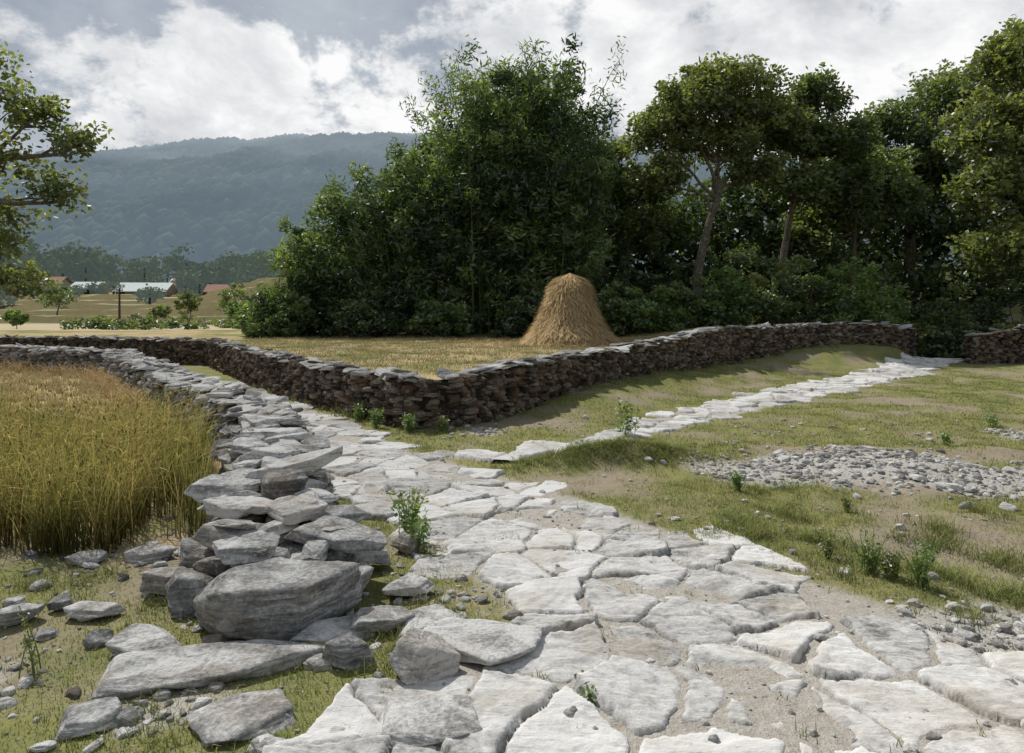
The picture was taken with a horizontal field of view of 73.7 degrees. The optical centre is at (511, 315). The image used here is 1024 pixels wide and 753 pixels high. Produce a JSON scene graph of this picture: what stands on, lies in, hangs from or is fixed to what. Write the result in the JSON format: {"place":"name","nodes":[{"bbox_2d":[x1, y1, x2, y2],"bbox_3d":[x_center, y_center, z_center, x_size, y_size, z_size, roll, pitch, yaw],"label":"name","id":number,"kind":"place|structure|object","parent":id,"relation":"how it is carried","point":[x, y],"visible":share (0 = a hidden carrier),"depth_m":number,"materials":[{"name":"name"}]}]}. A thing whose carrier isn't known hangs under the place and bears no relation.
{"place":"outdoors","nodes":[
{"label":"outdoors","id":0,"kind":"place"},
{"bbox_2d":[0,356,198,435],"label":"dry grass","id":1,"kind":"structure","parent":0,"point":[99,374],"depth_m":16.10,"materials":[{"name":"plant"}]},
{"bbox_2d":[3,141,1004,282],"bbox_3d":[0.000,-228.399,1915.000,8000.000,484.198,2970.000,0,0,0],"label":"hill","id":2,"kind":"structure","parent":0,"point":[241,205],"depth_m":718.36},
{"bbox_2d":[0,131,895,284],"bbox_3d":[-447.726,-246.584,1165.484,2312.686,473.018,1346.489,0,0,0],"label":"hill forest","id":3,"kind":"object","parent":2,"relation":"on","point":[284,170],"visible":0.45,"depth_m":792.34,"materials":[{"name":"plant"}]},
{"bbox_2d":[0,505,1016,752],"bbox_3d":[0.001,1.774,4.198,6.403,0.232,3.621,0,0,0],"label":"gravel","id":4,"kind":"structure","parent":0,"point":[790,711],"depth_m":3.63,"materials":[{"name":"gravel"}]},
{"bbox_2d":[0,265,1023,752],"bbox_3d":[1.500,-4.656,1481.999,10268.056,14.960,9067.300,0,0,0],"label":"ground","id":5,"kind":"structure","parent":0,"point":[764,713],"depth_m":5.89,"materials":[{"name":"plant"}]},
{"bbox_2d":[0,309,30,328],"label":"tree","id":6,"kind":"object","parent":5,"relation":"on","point":[16,317],"visible":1,"depth_m":54.70,"materials":[{"name":"green plant"}]},
{"bbox_2d":[0,603,44,625],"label":"boulder","id":7,"kind":"object","parent":5,"relation":"on","point":[9,616],"visible":0.93,"depth_m":3.76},
{"bbox_2d":[17,604,46,678],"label":"weed","id":8,"kind":"object","parent":5,"relation":"on","point":[26,641],"visible":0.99,"depth_m":3.28,"materials":[{"name":"green plant"}]},
{"bbox_2d":[0,39,114,303],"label":"broadleaf tree","id":9,"kind":"object","parent":5,"relation":"on","point":[28,113],"visible":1,"depth_m":12.97,"materials":[{"name":"green plant"}]},
{"bbox_2d":[35,282,79,314],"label":"tree","id":10,"kind":"object","parent":5,"relation":"on","point":[62,291],"visible":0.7,"depth_m":74.75,"materials":[{"name":"green plant"}]},
{"bbox_2d":[47,593,72,610],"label":"boulder","id":11,"kind":"object","parent":5,"relation":"on","point":[58,602],"visible":0.94,"depth_m":3.92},
{"bbox_2d":[64,549,107,566],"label":"boulder","id":12,"kind":"object","parent":5,"relation":"on","point":[94,556],"visible":0.96,"depth_m":4.66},
{"bbox_2d":[54,697,121,741],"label":"boulder","id":13,"kind":"object","parent":5,"relation":"on","point":[76,719],"visible":0.94,"depth_m":2.82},
{"bbox_2d":[63,601,125,619],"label":"boulder","id":14,"kind":"object","parent":5,"relation":"on","point":[81,610],"visible":1,"depth_m":3.81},
{"bbox_2d":[0,366,219,464],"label":"rice stubble","id":15,"kind":"object","parent":5,"relation":"on","point":[37,375],"visible":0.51,"depth_m":15.09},
{"bbox_2d":[0,372,239,557],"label":"rice plants","id":16,"kind":"object","parent":5,"relation":"on","point":[62,484],"visible":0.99,"depth_m":5.47,"materials":[{"name":"plant"}]},
{"bbox_2d":[105,623,181,656],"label":"boulder","id":17,"kind":"object","parent":5,"relation":"on","point":[137,637],"visible":0.86,"depth_m":3.48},
{"bbox_2d":[112,282,179,292],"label":"roof","id":18,"kind":"structure","parent":5,"relation":"on","point":[130,287],"depth_m":128.55,"materials":[{"name":"metal"}]},
{"bbox_2d":[124,544,176,563],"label":"boulder","id":19,"kind":"object","parent":5,"relation":"on","point":[149,553],"visible":0.94,"depth_m":4.71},
{"bbox_2d":[146,303,172,320],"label":"tree","id":20,"kind":"object","parent":5,"relation":"on","point":[158,310],"visible":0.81,"depth_m":61.55,"materials":[{"name":"green plant"}]},
{"bbox_2d":[139,566,185,595],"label":"boulder","id":21,"kind":"object","parent":5,"relation":"on","point":[155,580],"visible":0.61,"depth_m":4.06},
{"bbox_2d":[0,343,346,577],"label":"dry stone wall","id":22,"kind":"structure","parent":5,"relation":"on","point":[237,399],"depth_m":8.21,"materials":[{"name":"stone"}]},
{"bbox_2d":[183,474,259,502],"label":"boulder","id":23,"kind":"object","parent":22,"relation":"on","point":[208,487],"visible":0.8,"depth_m":4.86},
{"bbox_2d":[203,495,254,518],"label":"boulder","id":24,"kind":"object","parent":22,"relation":"on","point":[231,507],"visible":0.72,"depth_m":4.51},
{"bbox_2d":[191,522,275,550],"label":"boulder","id":25,"kind":"object","parent":22,"relation":"on","point":[207,534],"visible":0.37,"depth_m":4.21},
{"bbox_2d":[217,531,279,564],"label":"boulder","id":26,"kind":"object","parent":22,"relation":"on","point":[237,549],"visible":0.98,"depth_m":3.98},
{"bbox_2d":[228,437,271,458],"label":"boulder","id":27,"kind":"object","parent":22,"relation":"on","point":[247,443],"visible":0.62,"depth_m":6.04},
{"bbox_2d":[242,414,294,425],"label":"boulder","id":28,"kind":"object","parent":22,"relation":"on","point":[256,419],"visible":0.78,"depth_m":7.38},
{"bbox_2d":[250,446,299,458],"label":"boulder","id":29,"kind":"object","parent":22,"relation":"on","point":[275,451],"visible":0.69,"depth_m":5.72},
{"bbox_2d":[254,427,305,437],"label":"boulder","id":30,"kind":"object","parent":22,"relation":"on","point":[267,432],"visible":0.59,"depth_m":6.66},
{"bbox_2d":[260,469,308,499],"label":"boulder","id":31,"kind":"object","parent":22,"relation":"on","point":[275,484],"visible":0.85,"depth_m":4.82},
{"bbox_2d":[243,446,342,477],"bbox_3d":[-1.685,1.149,5.297,0.816,0.163,0.265,0,0,-42],"label":"boulder","id":32,"kind":"object","parent":22,"relation":"on","point":[311,461],"visible":0.81,"depth_m":5.26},
{"bbox_2d":[267,495,328,524],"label":"boulder","id":33,"kind":"object","parent":22,"relation":"on","point":[289,510],"visible":0.93,"depth_m":4.54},
{"bbox_2d":[284,515,387,552],"bbox_3d":[-1.118,1.408,4.397,0.670,0.150,0.385,0,0,0],"label":"boulder","id":34,"kind":"object","parent":22,"relation":"on","point":[354,536],"visible":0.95,"depth_m":4.29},
{"bbox_2d":[311,504,371,522],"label":"boulder","id":35,"kind":"object","parent":22,"relation":"on","point":[353,513],"visible":0.43,"depth_m":4.67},
{"bbox_2d":[172,290,203,322],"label":"tree","id":36,"kind":"object","parent":5,"relation":"on","point":[192,304],"visible":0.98,"depth_m":57.68,"materials":[{"name":"green plant"}]},
{"bbox_2d":[165,568,214,618],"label":"boulder","id":37,"kind":"object","parent":5,"relation":"on","point":[187,585],"visible":0.72,"depth_m":3.85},
{"bbox_2d":[59,312,322,329],"bbox_3d":[-16.869,0.491,39.441,14.480,1.300,9.830,0,0,0],"label":"hedge","id":38,"kind":"object","parent":5,"relation":"on","point":[107,323],"visible":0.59,"depth_m":35.80,"materials":[{"name":"green plant"}]},
{"bbox_2d":[178,538,214,567],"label":"boulder","id":39,"kind":"object","parent":5,"relation":"on","point":[192,551],"visible":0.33,"depth_m":4.30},
{"bbox_2d":[88,639,324,700],"bbox_3d":[-1.413,1.672,3.282,1.068,0.118,0.397,0,0,-12],"label":"boulder","id":40,"kind":"object","parent":5,"relation":"on","point":[128,674],"visible":0.93,"depth_m":3.20,"materials":[{"name":"stone"}]},
{"bbox_2d":[216,282,248,311],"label":"tree","id":41,"kind":"object","parent":5,"relation":"on","point":[224,301],"visible":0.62,"depth_m":59.60,"materials":[{"name":"green plant"}]},
{"bbox_2d":[1,549,466,752],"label":"rubble stones","id":42,"kind":"object","parent":5,"relation":"on","point":[102,637],"visible":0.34,"depth_m":3.50,"materials":[{"name":"stone"}]},
{"bbox_2d":[185,689,295,746],"bbox_3d":[-1.119,1.679,2.837,0.403,0.073,0.317,0,0,-34],"label":"boulder","id":43,"kind":"object","parent":5,"relation":"on","point":[257,713],"visible":0.98,"depth_m":2.81,"materials":[{"name":"stone"}]},
{"bbox_2d":[232,304,276,337],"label":"shrub","id":44,"kind":"object","parent":5,"relation":"on","point":[247,332],"visible":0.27,"depth_m":25.79,"materials":[{"name":"green plant"}]},
{"bbox_2d":[193,557,361,640],"bbox_3d":[-1.290,1.562,3.762,0.869,0.342,0.595,0,0,0],"label":"boulder","id":45,"kind":"object","parent":5,"relation":"on","point":[280,598],"visible":0.97,"depth_m":3.56,"materials":[{"name":"stone"}]},
{"bbox_2d":[246,290,320,337],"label":"shrub","id":46,"kind":"object","parent":5,"relation":"on","point":[283,324],"visible":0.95,"depth_m":24.86,"materials":[{"name":"green plant"}]},
{"bbox_2d":[285,542,359,562],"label":"boulder","id":47,"kind":"object","parent":5,"relation":"on","point":[336,555],"visible":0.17,"depth_m":4.34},
{"bbox_2d":[0,237,646,306],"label":"distant trees","id":48,"kind":"object","parent":5,"relation":"on","point":[77,265],"visible":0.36,"depth_m":149.86,"materials":[{"name":"green plant"}]},
{"bbox_2d":[289,615,374,643],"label":"boulder","id":49,"kind":"object","parent":5,"relation":"on","point":[322,628],"visible":0.51,"depth_m":3.55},
{"bbox_2d":[235,125,431,337],"bbox_3d":[-6.509,-3.251,28.151,7.917,9.239,7.045,0,0,0],"label":"bamboo clump","id":50,"kind":"object","parent":5,"relation":"on","point":[310,267],"visible":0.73,"depth_m":25.98,"materials":[{"name":"green plant"}]},
{"bbox_2d":[322,631,375,671],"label":"boulder","id":51,"kind":"object","parent":5,"relation":"on","point":[350,650],"visible":0.99,"depth_m":3.28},
{"bbox_2d":[317,285,397,337],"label":"shrub","id":52,"kind":"object","parent":5,"relation":"on","point":[357,321],"visible":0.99,"depth_m":24.74,"materials":[{"name":"green plant"}]},
{"bbox_2d":[359,562,373,593],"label":"boulder","id":53,"kind":"object","parent":5,"relation":"on","point":[365,569],"visible":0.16,"depth_m":4.07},
{"bbox_2d":[353,547,391,564],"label":"boulder","id":54,"kind":"object","parent":5,"relation":"on","point":[382,557],"visible":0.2,"depth_m":4.51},
{"bbox_2d":[348,605,414,632],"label":"boulder","id":55,"kind":"object","parent":5,"relation":"on","point":[374,618],"visible":0.93,"depth_m":3.64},
{"bbox_2d":[390,531,420,553],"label":"boulder","id":56,"kind":"object","parent":5,"relation":"on","point":[405,542],"visible":0.93,"depth_m":4.86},
{"bbox_2d":[385,485,428,537],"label":"weed","id":57,"kind":"object","parent":5,"relation":"on","point":[405,528],"visible":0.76,"depth_m":5.13,"materials":[{"name":"green plant"}]},
{"bbox_2d":[382,573,435,596],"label":"boulder","id":58,"kind":"object","parent":5,"relation":"on","point":[410,584],"visible":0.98,"depth_m":4.10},
{"bbox_2d":[406,503,433,553],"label":"weed","id":59,"kind":"object","parent":5,"relation":"on","point":[421,535],"visible":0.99,"depth_m":4.88,"materials":[{"name":"green plant"}]},
{"bbox_2d":[388,628,460,684],"bbox_3d":[-0.419,1.658,3.247,0.340,0.308,0.218,0,0,-27],"label":"boulder","id":60,"kind":"object","parent":5,"relation":"on","point":[419,656],"visible":0.91,"depth_m":3.18,"materials":[{"name":"stone"}]},
{"bbox_2d":[396,604,463,637],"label":"boulder","id":61,"kind":"object","parent":5,"relation":"on","point":[425,618],"visible":0.56,"depth_m":3.72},
{"bbox_2d":[402,298,476,337],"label":"shrub","id":62,"kind":"object","parent":5,"relation":"on","point":[458,315],"visible":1,"depth_m":24.59,"materials":[{"name":"green plant"}]},
{"bbox_2d":[0,320,917,428],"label":"dry stone wall","id":63,"kind":"structure","parent":5,"relation":"on","point":[481,393],"depth_m":14.24,"materials":[{"name":"stone"}]},
{"bbox_2d":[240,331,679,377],"bbox_3d":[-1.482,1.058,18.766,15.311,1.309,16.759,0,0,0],"label":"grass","id":64,"kind":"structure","parent":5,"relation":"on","point":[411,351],"depth_m":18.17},
{"bbox_2d":[232,328,688,374],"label":"dry grass","id":65,"kind":"structure","parent":5,"relation":"on","point":[387,351],"depth_m":18.15,"materials":[{"name":"plant"}]},
{"bbox_2d":[382,34,563,337],"bbox_3d":[-1.563,-4.906,28.397,7.990,12.534,7.840,0,0,0],"label":"bamboo clump","id":66,"kind":"object","parent":5,"relation":"on","point":[471,208],"visible":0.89,"depth_m":26.17,"materials":[{"name":"green plant"}]},
{"bbox_2d":[489,293,542,338],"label":"shrub","id":67,"kind":"object","parent":5,"relation":"on","point":[512,324],"visible":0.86,"depth_m":24.57,"materials":[{"name":"green plant"}]},
{"bbox_2d":[480,32,627,333],"bbox_3d":[1.781,-5.124,28.288,6.000,12.650,7.417,0,0,13],"label":"bamboo clump","id":68,"kind":"object","parent":5,"relation":"on","point":[564,174],"visible":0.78,"depth_m":26.44,"materials":[{"name":"green plant"}]},
{"bbox_2d":[520,273,620,346],"bbox_3d":[1.789,-0.185,21.051,3.388,2.220,3.324,0,0,0],"label":"haystack","id":69,"kind":"object","parent":5,"relation":"on","point":[569,314],"visible":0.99,"depth_m":20.22,"materials":[{"name":"plant"}]},
{"bbox_2d":[396,329,792,380],"bbox_3d":[2.443,0.969,20.413,11.250,1.314,8.456,0,0,20],"label":"loose straw","id":70,"kind":"object","parent":5,"relation":"on","point":[537,345],"visible":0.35,"depth_m":19.87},
{"bbox_2d":[489,432,737,473],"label":"grass","id":71,"kind":"structure","parent":5,"relation":"on","point":[666,445],"depth_m":7.68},
{"bbox_2d":[591,280,638,335],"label":"shrub","id":72,"kind":"object","parent":5,"relation":"on","point":[608,302],"visible":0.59,"depth_m":24.78,"materials":[{"name":"green plant"}]},
{"bbox_2d":[591,255,648,323],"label":"shrub","id":73,"kind":"object","parent":5,"relation":"on","point":[602,276],"visible":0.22,"depth_m":26.78,"materials":[{"name":"green plant"}]},
{"bbox_2d":[226,438,1014,752],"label":"grass","id":74,"kind":"structure","parent":5,"relation":"on","point":[670,589],"depth_m":4.16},
{"bbox_2d":[613,396,641,435],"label":"weed","id":75,"kind":"object","parent":5,"relation":"on","point":[626,417],"visible":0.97,"depth_m":9.58,"materials":[{"name":"green plant"}]},
{"bbox_2d":[578,133,694,289],"bbox_3d":[5.564,-3.726,31.109,6.002,8.888,3.812,0,0,-11],"label":"broadleaf tree","id":76,"kind":"object","parent":5,"relation":"on","point":[632,227],"visible":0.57,"depth_m":30.36,"materials":[{"name":"green plant"}]},
{"bbox_2d":[603,285,693,334],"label":"shrub","id":77,"kind":"object","parent":5,"relation":"on","point":[648,315],"visible":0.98,"depth_m":24.27,"materials":[{"name":"green plant"}]},
{"bbox_2d":[633,251,686,305],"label":"shrub","id":78,"kind":"object","parent":5,"relation":"on","point":[652,280],"visible":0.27,"depth_m":28.85,"materials":[{"name":"green plant"}]},
{"bbox_2d":[340,135,1023,330],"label":"forest understorey","id":79,"kind":"object","parent":5,"relation":"on","point":[935,227],"visible":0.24,"depth_m":34.42,"materials":[{"name":"green plant"}]},
{"bbox_2d":[656,276,725,328],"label":"shrub","id":80,"kind":"object","parent":5,"relation":"on","point":[682,296],"visible":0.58,"depth_m":25.08,"materials":[{"name":"green plant"}]},
{"bbox_2d":[611,50,813,323],"bbox_3d":[8.268,-5.015,27.896,8.331,11.477,5.133,0,0,0],"label":"broadleaf tree","id":81,"kind":"object","parent":5,"relation":"on","point":[710,91],"visible":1,"depth_m":27.23,"materials":[{"name":"green plant"}]},
{"bbox_2d":[688,266,763,325],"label":"shrub","id":82,"kind":"object","parent":5,"relation":"on","point":[730,313],"visible":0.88,"depth_m":25.53,"materials":[{"name":"green plant"}]},
{"bbox_2d":[683,245,770,305],"bbox_3d":[9.015,-1.273,29.984,4.835,3.721,3.944,0,0,0],"label":"shrub","id":83,"kind":"object","parent":5,"relation":"on","point":[730,257],"visible":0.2,"depth_m":29.57,"materials":[{"name":"green plant"}]},
{"bbox_2d":[449,412,1023,578],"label":"rubble stones","id":84,"kind":"object","parent":5,"relation":"on","point":[902,526],"visible":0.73,"depth_m":7.58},
{"bbox_2d":[732,255,809,325],"bbox_3d":[9.891,-0.918,26.337,3.028,2.812,3.306,0,0,0],"label":"shrub","id":85,"kind":"object","parent":5,"relation":"on","point":[783,282],"visible":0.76,"depth_m":25.82,"materials":[{"name":"green plant"}]},
{"bbox_2d":[765,254,848,324],"bbox_3d":[11.460,-0.952,26.510,3.004,2.865,2.932,0,0,37],"label":"shrub","id":86,"kind":"object","parent":5,"relation":"on","point":[814,298],"visible":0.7,"depth_m":26.28,"materials":[{"name":"green plant"}]},
{"bbox_2d":[752,62,895,323],"bbox_3d":[13.011,-5.078,29.812,6.720,11.592,4.593,0,0,0],"label":"broadleaf tree","id":87,"kind":"object","parent":5,"relation":"on","point":[815,183],"visible":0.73,"depth_m":29.11,"materials":[{"name":"green plant"}]},
{"bbox_2d":[813,523,838,559],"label":"weed","id":88,"kind":"object","parent":5,"relation":"on","point":[829,543],"visible":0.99,"depth_m":4.75,"materials":[{"name":"green plant"}]},
{"bbox_2d":[761,139,938,301],"bbox_3d":[15.731,-4.495,31.707,8.069,8.399,4.730,0,0,0],"label":"broadleaf tree","id":89,"kind":"object","parent":5,"relation":"on","point":[811,230],"visible":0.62,"depth_m":31.21,"materials":[{"name":"green plant"}]},
{"bbox_2d":[697,445,1023,533],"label":"rubble stones","id":90,"kind":"object","parent":5,"relation":"on","point":[781,458],"visible":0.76,"depth_m":7.15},
{"bbox_2d":[812,256,912,324],"bbox_3d":[12.883,-0.818,25.463,3.488,2.873,3.306,0,0,-43],"label":"shrub","id":91,"kind":"object","parent":5,"relation":"on","point":[845,299],"visible":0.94,"depth_m":25.11,"materials":[{"name":"green plant"}]},
{"bbox_2d":[706,495,1023,636],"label":"grass","id":92,"kind":"structure","parent":5,"relation":"on","point":[742,522],"depth_m":4.98,"materials":[{"name":"plant"}]},
{"bbox_2d":[843,523,887,574],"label":"weed","id":93,"kind":"object","parent":5,"relation":"on","point":[870,564],"visible":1,"depth_m":4.48,"materials":[{"name":"green plant"}]},
{"bbox_2d":[851,271,919,335],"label":"shrub","id":94,"kind":"object","parent":5,"relation":"on","point":[888,288],"visible":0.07,"depth_m":29.11,"materials":[{"name":"green plant"}]},
{"bbox_2d":[877,547,905,580],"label":"weed","id":95,"kind":"object","parent":5,"relation":"on","point":[892,562],"visible":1,"depth_m":4.38,"materials":[{"name":"green plant"}]},
{"bbox_2d":[897,539,937,589],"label":"weed","id":96,"kind":"object","parent":5,"relation":"on","point":[921,573],"visible":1,"depth_m":4.25,"materials":[{"name":"green plant"}]},
{"bbox_2d":[824,58,1020,290],"bbox_3d":[21.919,-7.302,35.530,13.150,12.044,6.707,0,0,0],"label":"broadleaf tree","id":97,"kind":"object","parent":5,"relation":"on","point":[922,122],"visible":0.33,"depth_m":34.78,"materials":[{"name":"green plant"}]},
{"bbox_2d":[915,283,975,356],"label":"shrub","id":98,"kind":"object","parent":5,"relation":"on","point":[929,320],"visible":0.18,"depth_m":26.08,"materials":[{"name":"green plant"}]},
{"bbox_2d":[916,324,998,359],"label":"shrub","id":99,"kind":"object","parent":5,"relation":"on","point":[942,347],"visible":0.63,"depth_m":23.19,"materials":[{"name":"green plant"}]},
{"bbox_2d":[912,297,1004,342],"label":"shrub","id":100,"kind":"object","parent":5,"relation":"on","point":[976,310],"visible":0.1,"depth_m":27.75,"materials":[{"name":"green plant"}]},
{"bbox_2d":[931,14,1023,286],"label":"broadleaf tree","id":101,"kind":"object","parent":5,"relation":"on","point":[999,177],"visible":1,"depth_m":23.50,"materials":[{"name":"green plant"}]},
{"bbox_2d":[960,324,1023,363],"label":"dry stone wall","id":102,"kind":"structure","parent":5,"relation":"on","point":[1000,346],"depth_m":20.59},
{"bbox_2d":[966,17,1023,160],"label":"broadleaf tree","id":103,"kind":"object","parent":5,"relation":"on","point":[1001,93],"visible":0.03,"depth_m":33.38,"materials":[{"name":"green plant"}]},
{"bbox_2d":[967,279,1023,330],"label":"shrub","id":104,"kind":"object","parent":5,"relation":"on","point":[994,315],"visible":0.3,"depth_m":26.82,"materials":[{"name":"green plant"}]},
{"bbox_2d":[0,420,1023,752],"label":"gravel","id":105,"kind":"structure","parent":0,"point":[966,632],"depth_m":6.28,"materials":[{"name":"gravel"}]},
{"bbox_2d":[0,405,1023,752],"bbox_3d":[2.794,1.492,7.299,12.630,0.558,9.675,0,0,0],"label":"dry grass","id":106,"kind":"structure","parent":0,"point":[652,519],"depth_m":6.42,"materials":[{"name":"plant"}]},
{"bbox_2d":[0,0,1023,157],"label":"sky","id":107,"kind":"structure","parent":0,"point":[161,72],"materials":[{"name":"white"}]},
{"bbox_2d":[250,341,920,433],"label":"grass","id":108,"kind":"structure","parent":0,"point":[497,419],"depth_m":13.70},
{"bbox_2d":[262,413,1023,752],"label":"stone path","id":109,"kind":"structure","parent":0,"point":[636,693],"depth_m":3.44,"materials":[{"name":"stone"}]},
{"bbox_2d":[379,694,482,746],"bbox_3d":[-0.310,1.682,2.853,0.496,0.073,0.351,0,0,0],"label":"rock","id":110,"kind":"object","parent":109,"relation":"on","point":[420,720],"visible":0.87,"depth_m":2.79,"materials":[{"name":"stone"}]},
{"bbox_2d":[423,617,543,664],"bbox_3d":[-0.145,1.671,3.534,0.604,0.112,0.475,0,0,34],"label":"boulder","id":111,"kind":"object","parent":109,"relation":"on","point":[484,642],"visible":0.75,"depth_m":3.45,"materials":[{"name":"stone"}]},
{"bbox_2d":[337,361,1023,481],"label":"grass","id":112,"kind":"structure","parent":0,"point":[869,405],"depth_m":11.29,"materials":[{"name":"plant"}]},
{"bbox_2d":[415,352,965,462],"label":"stone path","id":113,"kind":"structure","parent":0,"point":[722,410],"depth_m":12.81,"materials":[{"name":"stone"}]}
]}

